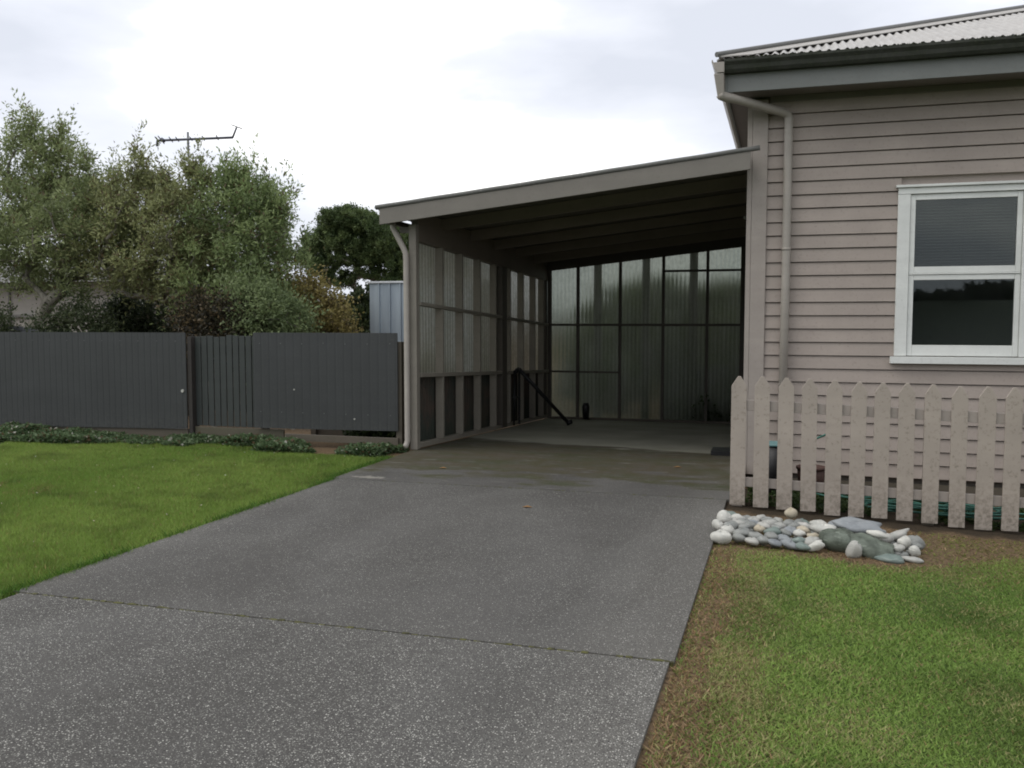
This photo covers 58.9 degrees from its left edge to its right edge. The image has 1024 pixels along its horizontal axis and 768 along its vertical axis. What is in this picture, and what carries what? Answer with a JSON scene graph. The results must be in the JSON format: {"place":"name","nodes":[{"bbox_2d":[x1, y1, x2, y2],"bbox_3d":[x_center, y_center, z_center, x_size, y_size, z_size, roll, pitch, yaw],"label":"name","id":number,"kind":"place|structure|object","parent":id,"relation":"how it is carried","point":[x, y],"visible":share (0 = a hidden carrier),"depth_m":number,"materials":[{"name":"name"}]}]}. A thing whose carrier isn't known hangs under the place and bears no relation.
{"place":"outdoors","nodes":[
{"label":"outdoors","id":0,"kind":"place"},
{"bbox_2d":[0,262,187,331],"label":"neighbour house","id":1,"kind":"structure","parent":0,"point":[25,305],"depth_m":27.22,"materials":[{"name":"grey tile"}]},
{"bbox_2d":[155,124,241,186],"bbox_3d":[-8.786,-4.936,25.431,3.136,4.572,1.080,1,4,17],"label":"tv antenna","id":2,"kind":"object","parent":1,"relation":"attached to","point":[192,139],"visible":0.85,"depth_m":25.34,"materials":[{"name":"grey metal"}]},
{"bbox_2d":[0,441,392,599],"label":"lawn grass","id":3,"kind":"structure","parent":0,"point":[60,550],"depth_m":8.64,"materials":[{"name":"green plant"}]},
{"bbox_2d":[0,593,668,767],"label":"driveway front","id":4,"kind":"structure","parent":0,"point":[89,684],"depth_m":3.88,"materials":[{"name":"concrete"}]},
{"bbox_2d":[13,478,726,663],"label":"driveway","id":5,"kind":"structure","parent":0,"point":[609,574],"depth_m":5.95,"materials":[{"name":"concrete"}]},
{"bbox_2d":[15,479,725,666],"bbox_3d":[-0.505,1.167,6.783,3.870,0.063,4.110,1,4,17],"label":"slab joint","id":6,"kind":"object","parent":5,"relation":"on","point":[671,663],"visible":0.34,"depth_m":4.83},
{"bbox_2d":[0,411,1023,767],"bbox_3d":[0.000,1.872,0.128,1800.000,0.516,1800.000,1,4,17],"label":"ground","id":7,"kind":"structure","parent":0,"point":[968,533],"depth_m":5.01,"materials":[{"name":"soil"}]},
{"bbox_2d":[0,324,46,331],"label":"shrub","id":8,"kind":"object","parent":7,"relation":"on","point":[21,328],"visible":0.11,"depth_m":16.91,"materials":[{"name":"green plant"}]},
{"bbox_2d":[0,282,128,331],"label":"green shrub","id":9,"kind":"object","parent":7,"relation":"on","point":[63,314],"visible":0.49,"depth_m":16.20,"materials":[{"name":"green plant"}]},
{"bbox_2d":[0,88,165,327],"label":"olive tree","id":10,"kind":"object","parent":7,"relation":"on","point":[55,202],"visible":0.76,"depth_m":16.66,"materials":[{"name":"green plant"}]},
{"bbox_2d":[86,275,191,355],"bbox_3d":[-7.171,-0.775,17.977,2.941,3.004,1.747,1,4,17],"label":"dark shrub","id":11,"kind":"object","parent":7,"relation":"on","point":[136,320],"visible":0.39,"depth_m":17.71,"materials":[{"name":"green plant"}]},
{"bbox_2d":[52,120,248,353],"bbox_3d":[-6.162,-1.977,16.378,3.570,5.701,2.771,1,4,17],"label":"olive tree","id":12,"kind":"object","parent":7,"relation":"on","point":[162,193],"visible":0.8,"depth_m":15.85,"materials":[{"name":"green plant"}]},
{"bbox_2d":[0,443,307,566],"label":"lawn flecks","id":13,"kind":"object","parent":7,"relation":"on","point":[123,476],"visible":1,"depth_m":9.56,"materials":[{"name":"green plant"}]},
{"bbox_2d":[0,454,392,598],"bbox_3d":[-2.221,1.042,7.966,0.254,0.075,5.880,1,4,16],"label":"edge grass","id":14,"kind":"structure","parent":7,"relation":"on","point":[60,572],"depth_m":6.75,"materials":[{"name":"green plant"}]},
{"bbox_2d":[0,332,404,444],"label":"dark fence","id":15,"kind":"object","parent":7,"relation":"on","point":[130,383],"visible":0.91,"depth_m":12.27,"materials":[{"name":"grey metal"}]},
{"bbox_2d":[0,421,409,457],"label":"ground cover","id":16,"kind":"object","parent":7,"relation":"on","point":[13,431],"visible":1,"depth_m":11.97,"materials":[{"name":"green plant"}]},
{"bbox_2d":[157,331,252,408],"bbox_3d":[-6.304,-0.328,18.523,2.490,1.720,0.020,1,4,17],"label":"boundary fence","id":17,"kind":"object","parent":7,"relation":"on","point":[214,382],"depth_m":18.61,"materials":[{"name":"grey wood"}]},
{"bbox_2d":[147,281,281,426],"bbox_3d":[-4.652,-0.357,14.784,2.241,2.640,1.764,1,4,17],"label":"dark shrub","id":18,"kind":"object","parent":7,"relation":"on","point":[195,321],"visible":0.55,"depth_m":14.43,"materials":[{"name":"green plant"}]},
{"bbox_2d":[149,132,326,413],"bbox_3d":[-4.811,-1.740,15.869,2.705,5.264,2.909,-3,5,-38],"label":"olive tree","id":19,"kind":"object","parent":7,"relation":"on","point":[244,200],"visible":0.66,"depth_m":15.40,"materials":[{"name":"green plant"}]},
{"bbox_2d":[205,253,329,429],"bbox_3d":[-4.001,-0.583,14.785,1.889,3.096,2.424,-3,5,-40],"label":"green shrub","id":20,"kind":"object","parent":7,"relation":"on","point":[282,305],"visible":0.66,"depth_m":14.43,"materials":[{"name":"green plant"}]},
{"bbox_2d":[264,259,364,332],"bbox_3d":[-3.433,-0.692,15.898,1.921,3.161,1.606,0,4,6],"label":"yellow shrub","id":21,"kind":"object","parent":7,"relation":"on","point":[334,319],"visible":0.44,"depth_m":15.69,"materials":[{"name":"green plant"}]},
{"bbox_2d":[311,429,349,435],"bbox_3d":[-2.052,0.346,13.225,1.900,0.900,0.150,1,4,17],"label":"garden edging","id":22,"kind":"object","parent":7,"relation":"on","point":[326,432],"depth_m":13.43,"materials":[{"name":"brown wood"}]},
{"bbox_2d":[295,201,408,332],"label":"macrocarpa tree","id":23,"kind":"object","parent":7,"relation":"on","point":[360,236],"visible":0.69,"depth_m":48.00,"materials":[{"name":"green plant"}]},
{"bbox_2d":[336,282,369,332],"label":"dark conifer","id":24,"kind":"object","parent":7,"relation":"on","point":[364,300],"visible":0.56,"depth_m":45.32,"materials":[{"name":"green plant"}]},
{"bbox_2d":[342,430,395,445],"bbox_3d":[-1.798,0.304,12.567,1.446,2.009,1.885,1,4,17],"label":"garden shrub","id":25,"kind":"object","parent":7,"relation":"on","point":[367,433],"visible":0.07,"depth_m":12.16,"materials":[{"name":"green plant"}]},
{"bbox_2d":[367,281,403,341],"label":"garden shed","id":26,"kind":"structure","parent":7,"relation":"on","point":[386,306],"depth_m":16.27,"materials":[{"name":"metal"}]},
{"bbox_2d":[690,394,730,421],"bbox_3d":[3.864,0.705,17.384,1.688,1.482,1.515,-1,4,-14],"label":"garden shrub","id":27,"kind":"object","parent":7,"relation":"on","point":[719,415],"visible":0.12,"depth_m":16.79,"materials":[{"name":"green plant"}]},
{"bbox_2d":[712,519,723,529],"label":"river stone","id":28,"kind":"object","parent":7,"relation":"on","point":[717,524],"visible":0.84,"depth_m":6.92,"materials":[{"name":"white stone"}]},
{"bbox_2d":[710,529,731,544],"bbox_3d":[1.525,1.122,6.630,0.155,0.128,0.124,6,4,5],"label":"river stone","id":29,"kind":"object","parent":7,"relation":"on","point":[720,536],"visible":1,"depth_m":6.59,"materials":[{"name":"white stone"}]},
{"bbox_2d":[717,510,730,522],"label":"river stone","id":30,"kind":"object","parent":7,"relation":"on","point":[723,516],"visible":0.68,"depth_m":7.09,"materials":[{"name":"white stone"}]},
{"bbox_2d":[721,525,734,535],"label":"river stone","id":31,"kind":"object","parent":7,"relation":"on","point":[730,529],"visible":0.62,"depth_m":6.76,"materials":[{"name":"white stone"}]},
{"bbox_2d":[732,533,745,542],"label":"river stone","id":32,"kind":"object","parent":7,"relation":"on","point":[737,537],"visible":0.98,"depth_m":6.61,"materials":[{"name":"grey stone"}]},
{"bbox_2d":[732,527,749,536],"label":"river stone","id":33,"kind":"object","parent":7,"relation":"on","point":[744,531],"visible":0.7,"depth_m":6.71,"materials":[{"name":"grey stone"}]},
{"bbox_2d":[738,523,750,527],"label":"river stone","id":34,"kind":"object","parent":7,"relation":"on","point":[742,525],"visible":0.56,"depth_m":6.88,"materials":[{"name":"grey stone"}]},
{"bbox_2d":[745,521,755,528],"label":"river stone","id":35,"kind":"object","parent":7,"relation":"on","point":[752,524],"visible":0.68,"depth_m":6.97,"materials":[{"name":"grey stone"}]},
{"bbox_2d":[744,537,758,545],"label":"river stone","id":36,"kind":"object","parent":7,"relation":"on","point":[752,541],"visible":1,"depth_m":6.56,"materials":[{"name":"white stone"}]},
{"bbox_2d":[747,516,759,521],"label":"river stone","id":37,"kind":"object","parent":7,"relation":"on","point":[754,518],"visible":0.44,"depth_m":7.23,"materials":[{"name":"grey stone"}]},
{"bbox_2d":[748,531,762,537],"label":"river stone","id":38,"kind":"object","parent":7,"relation":"on","point":[756,534],"visible":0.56,"depth_m":6.67,"materials":[{"name":"grey stone"}]},
{"bbox_2d":[754,524,764,532],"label":"river stone","id":39,"kind":"object","parent":7,"relation":"on","point":[759,528],"visible":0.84,"depth_m":6.85,"materials":[{"name":"beige stone"}]},
{"bbox_2d":[757,535,768,545],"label":"river stone","id":40,"kind":"object","parent":7,"relation":"on","point":[763,540],"visible":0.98,"depth_m":6.55,"materials":[{"name":"grey stone"}]},
{"bbox_2d":[756,521,770,528],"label":"river stone","id":41,"kind":"object","parent":7,"relation":"on","point":[765,524],"visible":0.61,"depth_m":6.92,"materials":[{"name":"grey stone"}]},
{"bbox_2d":[762,519,776,524],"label":"river stone","id":42,"kind":"object","parent":7,"relation":"on","point":[771,521],"visible":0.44,"depth_m":7.04,"materials":[{"name":"grey stone"}]},
{"bbox_2d":[760,517,778,521],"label":"river stone","id":43,"kind":"object","parent":7,"relation":"on","point":[764,518],"visible":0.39,"depth_m":7.21,"materials":[{"name":"grey stone"}]},
{"bbox_2d":[764,531,778,538],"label":"river stone","id":44,"kind":"object","parent":7,"relation":"on","point":[771,535],"visible":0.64,"depth_m":6.67,"materials":[{"name":"grey stone"}]},
{"bbox_2d":[763,526,781,534],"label":"river stone","id":45,"kind":"object","parent":7,"relation":"on","point":[776,530],"visible":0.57,"depth_m":6.78,"materials":[{"name":"grey stone"}]},
{"bbox_2d":[768,539,781,546],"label":"river stone","id":46,"kind":"object","parent":7,"relation":"on","point":[774,542],"visible":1,"depth_m":6.53,"materials":[{"name":"grey stone"}]},
{"bbox_2d":[770,524,781,528],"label":"river stone","id":47,"kind":"object","parent":7,"relation":"on","point":[776,525],"visible":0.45,"depth_m":6.92,"materials":[{"name":"grey stone"}]},
{"bbox_2d":[774,517,782,522],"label":"river stone","id":48,"kind":"object","parent":7,"relation":"on","point":[779,519],"visible":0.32,"depth_m":7.27,"materials":[{"name":"grey stone"}]},
{"bbox_2d":[774,522,786,528],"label":"river stone","id":49,"kind":"object","parent":7,"relation":"on","point":[782,525],"visible":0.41,"depth_m":7.01,"materials":[{"name":"grey stone"}]},
{"bbox_2d":[777,534,789,540],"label":"river stone","id":50,"kind":"object","parent":7,"relation":"on","point":[781,537],"visible":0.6,"depth_m":6.65,"materials":[{"name":"grey stone"}]},
{"bbox_2d":[780,528,791,535],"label":"river stone","id":51,"kind":"object","parent":7,"relation":"on","point":[784,531],"visible":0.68,"depth_m":6.76,"materials":[{"name":"grey stone"}]},
{"bbox_2d":[783,520,793,525],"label":"river stone","id":52,"kind":"object","parent":7,"relation":"on","point":[786,522],"visible":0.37,"depth_m":7.11,"materials":[{"name":"grey stone"}]},
{"bbox_2d":[780,539,797,549],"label":"river stone","id":53,"kind":"object","parent":7,"relation":"on","point":[789,544],"visible":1,"depth_m":6.53,"materials":[{"name":"grey stone"}]},
{"bbox_2d":[784,507,797,518],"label":"river stone","id":54,"kind":"object","parent":7,"relation":"on","point":[791,512],"visible":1,"depth_m":7.16,"materials":[{"name":"beige stone"}]},
{"bbox_2d":[785,526,796,535],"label":"river stone","id":55,"kind":"object","parent":7,"relation":"on","point":[791,529],"visible":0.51,"depth_m":6.86,"materials":[{"name":"grey stone"}]},
{"bbox_2d":[788,522,800,526],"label":"river stone","id":56,"kind":"object","parent":7,"relation":"on","point":[794,524],"visible":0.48,"depth_m":6.98,"materials":[{"name":"grey stone"}]},
{"bbox_2d":[792,536,805,542],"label":"river stone","id":57,"kind":"object","parent":7,"relation":"on","point":[797,539],"visible":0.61,"depth_m":6.59,"materials":[{"name":"grey stone"}]},
{"bbox_2d":[793,529,805,536],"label":"river stone","id":58,"kind":"object","parent":7,"relation":"on","point":[799,533],"visible":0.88,"depth_m":6.76,"materials":[{"name":"white stone"}]},
{"bbox_2d":[795,542,810,550],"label":"river stone","id":59,"kind":"object","parent":7,"relation":"on","point":[800,546],"visible":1,"depth_m":6.47,"materials":[{"name":"stone"}]},
{"bbox_2d":[797,522,810,529],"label":"river stone","id":60,"kind":"object","parent":7,"relation":"on","point":[806,524],"visible":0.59,"depth_m":6.99,"materials":[{"name":"grey stone"}]},
{"bbox_2d":[796,464,824,492],"bbox_3d":[2.874,0.928,8.723,0.278,0.275,0.278,1,4,17],"label":"plant pot","id":61,"kind":"object","parent":7,"relation":"on","point":[820,472],"visible":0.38,"depth_m":8.64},
{"bbox_2d":[806,532,818,536],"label":"river stone","id":62,"kind":"object","parent":7,"relation":"on","point":[815,534],"visible":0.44,"depth_m":6.70,"materials":[{"name":"beige stone"}]},
{"bbox_2d":[807,540,824,550],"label":"river stone","id":63,"kind":"object","parent":7,"relation":"on","point":[816,545],"visible":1,"depth_m":6.47,"materials":[{"name":"white stone"}]},
{"bbox_2d":[809,520,825,524],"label":"river stone","id":64,"kind":"object","parent":7,"relation":"on","point":[815,521],"visible":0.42,"depth_m":7.22,"materials":[{"name":"grey stone"}]},
{"bbox_2d":[737,528,910,555],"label":"pebbles","id":65,"kind":"object","parent":7,"relation":"on","point":[905,553],"visible":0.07,"depth_m":6.58,"materials":[{"name":"grey stone"}]},
{"bbox_2d":[723,520,738,528],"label":"river stone","id":66,"kind":"object","parent":65,"relation":"on","point":[734,524],"visible":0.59,"depth_m":6.90,"materials":[{"name":"grey stone"}]},
{"bbox_2d":[731,514,744,518],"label":"river stone","id":67,"kind":"object","parent":65,"relation":"on","point":[738,516],"visible":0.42,"depth_m":7.22,"materials":[{"name":"grey stone"}]},
{"bbox_2d":[738,518,748,521],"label":"river stone","id":68,"kind":"object","parent":65,"relation":"on","point":[744,519],"visible":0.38,"depth_m":7.11,"materials":[{"name":"grey stone"}]},
{"bbox_2d":[796,526,810,533],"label":"river stone","id":69,"kind":"object","parent":65,"relation":"on","point":[806,530],"visible":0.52,"depth_m":6.85,"materials":[{"name":"beige stone"}]},
{"bbox_2d":[804,536,819,544],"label":"river stone","id":70,"kind":"object","parent":65,"relation":"on","point":[809,540],"visible":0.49,"depth_m":6.58,"materials":[{"name":"grey stone"}]},
{"bbox_2d":[812,522,836,533],"bbox_3d":[2.343,1.090,6.801,0.184,0.110,0.127,1,4,11],"label":"river stone","id":71,"kind":"object","parent":65,"relation":"on","point":[818,528],"visible":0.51,"depth_m":6.77,"materials":[{"name":"white stone"}]},
{"bbox_2d":[642,546,1023,767],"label":"lawn grass","id":72,"kind":"structure","parent":7,"relation":"on","point":[939,668],"depth_m":4.31,"materials":[{"name":"green plant"}]},
{"bbox_2d":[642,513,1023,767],"bbox_3d":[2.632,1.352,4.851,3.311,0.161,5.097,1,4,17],"label":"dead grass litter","id":73,"kind":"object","parent":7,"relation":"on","point":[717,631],"visible":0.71,"depth_m":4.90,"materials":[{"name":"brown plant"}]},
{"bbox_2d":[818,527,853,552],"bbox_3d":[2.371,1.138,6.619,0.261,0.196,0.255,12,12,30],"label":"river stone","id":74,"kind":"object","parent":7,"relation":"on","point":[837,539],"visible":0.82,"depth_m":6.53,"materials":[{"name":"stone"}]},
{"bbox_2d":[845,540,861,557],"bbox_3d":[2.414,1.175,6.397,0.113,0.151,0.076,15,15,10],"label":"river stone","id":75,"kind":"object","parent":7,"relation":"on","point":[853,549],"visible":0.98,"depth_m":6.38,"materials":[{"name":"grey stone"}]},
{"bbox_2d":[712,5,1023,496],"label":"weatherboard house","id":76,"kind":"structure","parent":7,"relation":"on","point":[885,214],"depth_m":9.76,"materials":[{"name":"paint"}]},
{"bbox_2d":[889,180,1023,364],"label":"window","id":77,"kind":"structure","parent":76,"relation":"in","point":[908,195],"depth_m":9.58,"materials":[{"name":"white paint"}]},
{"bbox_2d":[851,532,894,559],"bbox_3d":[2.559,1.172,6.481,0.374,0.149,0.223,17,27,32],"label":"river stone","id":78,"kind":"object","parent":7,"relation":"on","point":[872,547],"visible":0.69,"depth_m":6.42,"materials":[{"name":"grey stone"}]},
{"bbox_2d":[866,530,888,538],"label":"river stone","id":79,"kind":"object","parent":78,"relation":"on","point":[878,534],"visible":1,"depth_m":6.55,"materials":[{"name":"white stone"}]},
{"bbox_2d":[730,376,1023,531],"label":"picket fence","id":80,"kind":"object","parent":7,"relation":"on","point":[987,417],"visible":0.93,"depth_m":7.58,"materials":[{"name":"paint"}]},
{"bbox_2d":[745,487,1023,531],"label":"ground cover","id":81,"kind":"object","parent":7,"relation":"on","point":[820,503],"visible":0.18,"depth_m":7.99,"materials":[{"name":"green plant"}]},
{"bbox_2d":[878,533,893,542],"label":"river stone","id":82,"kind":"object","parent":7,"relation":"on","point":[890,539],"visible":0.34,"depth_m":6.65,"materials":[{"name":"grey stone"}]},
{"bbox_2d":[831,516,885,533],"bbox_3d":[2.587,1.057,6.785,0.388,0.079,0.225,7,20,13],"label":"river stone","id":83,"kind":"object","parent":82,"relation":"on","point":[854,524],"visible":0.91,"depth_m":6.75,"materials":[{"name":"grey stone"}]},
{"bbox_2d":[874,553,904,563],"bbox_3d":[2.638,1.220,6.347,0.195,0.070,0.153,4,5,11],"label":"river stone","id":84,"kind":"object","parent":7,"relation":"on","point":[892,558],"visible":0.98,"depth_m":6.29,"materials":[{"name":"stone"}]},
{"bbox_2d":[889,528,909,539],"bbox_3d":[2.873,1.124,6.769,0.209,0.059,0.103,-23,4,1],"label":"river stone","id":85,"kind":"object","parent":7,"relation":"on","point":[897,534],"visible":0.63,"depth_m":6.73,"materials":[{"name":"white stone"}]},
{"bbox_2d":[893,543,905,551],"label":"river stone","id":86,"kind":"object","parent":7,"relation":"on","point":[899,548],"visible":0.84,"depth_m":6.43,"materials":[{"name":"white stone"}]},
{"bbox_2d":[897,535,910,548],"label":"river stone","id":87,"kind":"object","parent":7,"relation":"on","point":[905,540],"visible":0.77,"depth_m":6.53,"materials":[{"name":"white stone"}]},
{"bbox_2d":[901,556,923,563],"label":"river stone","id":88,"kind":"object","parent":7,"relation":"on","point":[913,559],"visible":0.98,"depth_m":6.31,"materials":[{"name":"white stone"}]},
{"bbox_2d":[908,545,920,556],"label":"river stone","id":89,"kind":"object","parent":7,"relation":"on","point":[914,550],"visible":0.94,"depth_m":6.41,"materials":[{"name":"white stone"}]},
{"bbox_2d":[909,541,922,549],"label":"river stone","id":90,"kind":"object","parent":7,"relation":"on","point":[920,546],"visible":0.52,"depth_m":6.55,"materials":[{"name":"grey stone"}]},
{"bbox_2d":[908,535,925,547],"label":"river stone","id":91,"kind":"object","parent":7,"relation":"on","point":[917,539],"visible":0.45,"depth_m":6.70,"materials":[{"name":"grey stone"}]},
{"bbox_2d":[816,434,1023,519],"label":"garden hose","id":92,"kind":"object","parent":7,"relation":"on","point":[944,506],"visible":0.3,"depth_m":7.87,"materials":[{"name":"teal"}]},
{"bbox_2d":[0,0,1023,296],"label":"sky","id":93,"kind":"structure","parent":0,"point":[374,102],"materials":[{"name":"white"}]},
{"bbox_2d":[334,418,730,501],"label":"carport floor","id":94,"kind":"structure","parent":0,"point":[619,457],"depth_m":10.49,"materials":[{"name":"concrete"}]},
{"bbox_2d":[512,367,519,425],"bbox_3d":[0.086,0.210,15.404,0.070,0.994,0.398,1,4,17],"label":"tool rack","id":95,"kind":"object","parent":94,"relation":"on","point":[515,371],"visible":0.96,"depth_m":15.28,"materials":[{"name":"black metal"}]},
{"bbox_2d":[519,368,572,424],"bbox_3d":[0.576,0.226,15.673,1.092,1.043,0.136,-2,4,-26],"label":"prop pole","id":96,"kind":"object","parent":94,"relation":"on","point":[545,397],"visible":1,"depth_m":15.63,"materials":[{"name":"black metal"}]},
{"bbox_2d":[375,145,759,449],"bbox_3d":[1.516,-0.957,13.873,4.513,3.761,7.165,1,4,17],"label":"carport","id":97,"kind":"object","parent":94,"relation":"on","point":[616,294],"visible":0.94,"depth_m":14.78,"materials":[{"name":"paint"}]},
{"bbox_2d":[582,403,589,418],"bbox_3d":[1.408,0.513,17.297,0.148,0.310,0.148,1,4,17],"label":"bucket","id":98,"kind":"object","parent":94,"relation":"on","point":[585,410],"visible":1,"depth_m":17.25,"materials":[{"name":"black plastic"}]},
{"bbox_2d":[711,447,730,455],"bbox_3d":[2.750,0.851,11.255,0.528,0.073,0.380,1,4,17],"label":"doormat","id":99,"kind":"object","parent":94,"relation":"on","point":[720,451],"visible":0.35,"depth_m":11.14,"materials":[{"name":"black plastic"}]},
{"bbox_2d":[768,441,777,492],"bbox_3d":[2.528,0.805,8.692,0.299,0.485,0.299,1,4,17],"label":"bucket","id":100,"kind":"object","parent":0,"point":[772,459],"visible":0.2,"depth_m":8.58,"materials":[{"name":"grey metal"}]}
]}

